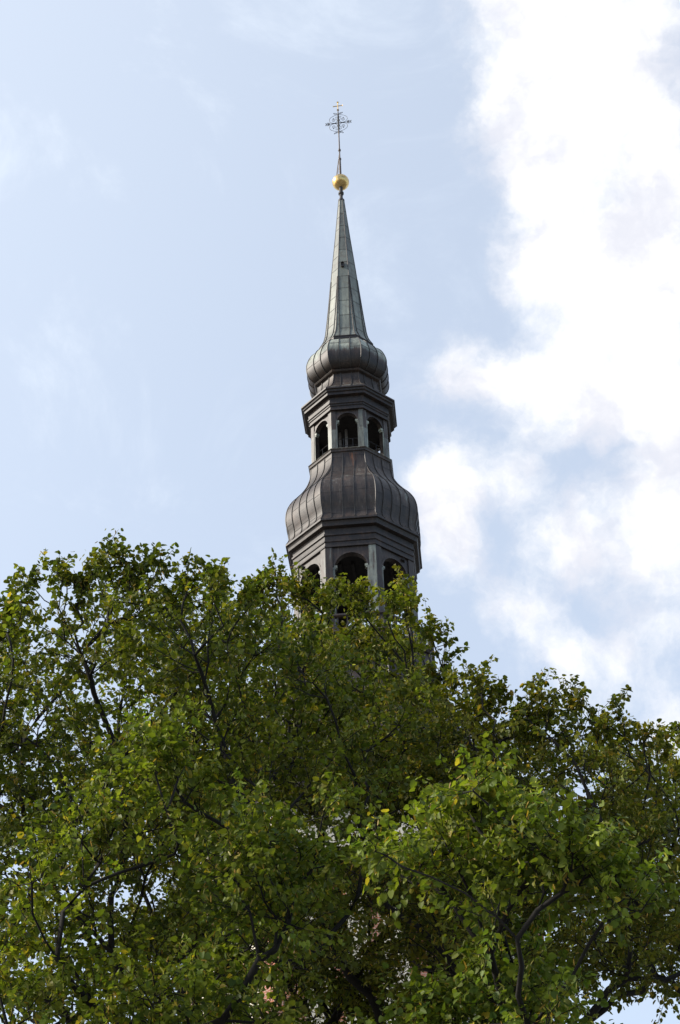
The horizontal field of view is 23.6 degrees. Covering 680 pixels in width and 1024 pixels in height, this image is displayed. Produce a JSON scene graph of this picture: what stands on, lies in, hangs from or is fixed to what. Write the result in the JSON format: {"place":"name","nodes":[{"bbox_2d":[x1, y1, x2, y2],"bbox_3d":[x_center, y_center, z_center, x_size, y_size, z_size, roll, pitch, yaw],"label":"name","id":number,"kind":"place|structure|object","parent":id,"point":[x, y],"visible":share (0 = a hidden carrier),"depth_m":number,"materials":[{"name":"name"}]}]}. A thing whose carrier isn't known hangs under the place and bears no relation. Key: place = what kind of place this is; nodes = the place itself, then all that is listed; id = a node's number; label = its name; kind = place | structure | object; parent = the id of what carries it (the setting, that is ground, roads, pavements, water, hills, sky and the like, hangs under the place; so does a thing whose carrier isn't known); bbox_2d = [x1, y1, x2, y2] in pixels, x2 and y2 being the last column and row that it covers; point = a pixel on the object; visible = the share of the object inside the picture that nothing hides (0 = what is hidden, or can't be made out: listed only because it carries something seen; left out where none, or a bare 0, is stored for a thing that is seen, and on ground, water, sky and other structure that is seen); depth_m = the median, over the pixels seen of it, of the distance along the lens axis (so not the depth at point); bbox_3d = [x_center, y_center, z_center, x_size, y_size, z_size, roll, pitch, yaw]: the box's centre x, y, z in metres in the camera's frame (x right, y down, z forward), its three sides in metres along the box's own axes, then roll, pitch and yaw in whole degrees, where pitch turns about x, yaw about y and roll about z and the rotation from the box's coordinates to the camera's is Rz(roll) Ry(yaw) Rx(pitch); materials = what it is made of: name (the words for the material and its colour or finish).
{"place":"outdoors","nodes":[
{"label":"outdoors","id":0,"kind":"place"},
{"bbox_2d":[0,693,366,1023],"bbox_3d":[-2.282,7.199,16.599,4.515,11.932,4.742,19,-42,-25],"label":"lime tree","id":1,"kind":"object","parent":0,"point":[163,756],"visible":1,"depth_m":18.02,"materials":[{"name":"green plant"}]},
{"bbox_2d":[0,528,443,1023],"bbox_3d":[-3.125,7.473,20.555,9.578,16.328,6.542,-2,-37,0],"label":"lime tree","id":2,"kind":"object","parent":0,"point":[245,753],"visible":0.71,"depth_m":22.44,"materials":[{"name":"green plant"}]},
{"bbox_2d":[28,547,591,1023],"bbox_3d":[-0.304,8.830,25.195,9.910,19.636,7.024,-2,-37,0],"label":"lime tree","id":3,"kind":"object","parent":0,"point":[354,989],"visible":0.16,"depth_m":27.57,"materials":[{"name":"green plant"}]},
{"bbox_2d":[0,0,679,1023],"label":"sky","id":4,"kind":"structure","parent":0,"point":[169,198],"materials":[{"name":"blue"}]},
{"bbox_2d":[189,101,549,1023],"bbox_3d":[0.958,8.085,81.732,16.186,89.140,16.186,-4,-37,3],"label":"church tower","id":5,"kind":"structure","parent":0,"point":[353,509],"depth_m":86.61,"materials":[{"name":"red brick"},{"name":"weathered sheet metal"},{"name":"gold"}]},
{"bbox_2d":[297,654,679,1023],"bbox_3d":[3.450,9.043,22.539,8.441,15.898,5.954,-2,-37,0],"label":"lime tree","id":6,"kind":"object","parent":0,"point":[588,760],"visible":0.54,"depth_m":24.28,"materials":[{"name":"green plant"}]},
{"bbox_2d":[338,730,679,1023],"bbox_3d":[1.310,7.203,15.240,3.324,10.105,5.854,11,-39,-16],"label":"lime tree","id":7,"kind":"object","parent":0,"point":[519,829],"visible":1,"depth_m":16.24,"materials":[{"name":"green plant"}]},
{"bbox_2d":[515,721,679,1005],"bbox_3d":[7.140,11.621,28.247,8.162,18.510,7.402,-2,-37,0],"label":"lime tree","id":8,"kind":"object","parent":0,"point":[673,728],"visible":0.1,"depth_m":30.49,"materials":[{"name":"green plant"}]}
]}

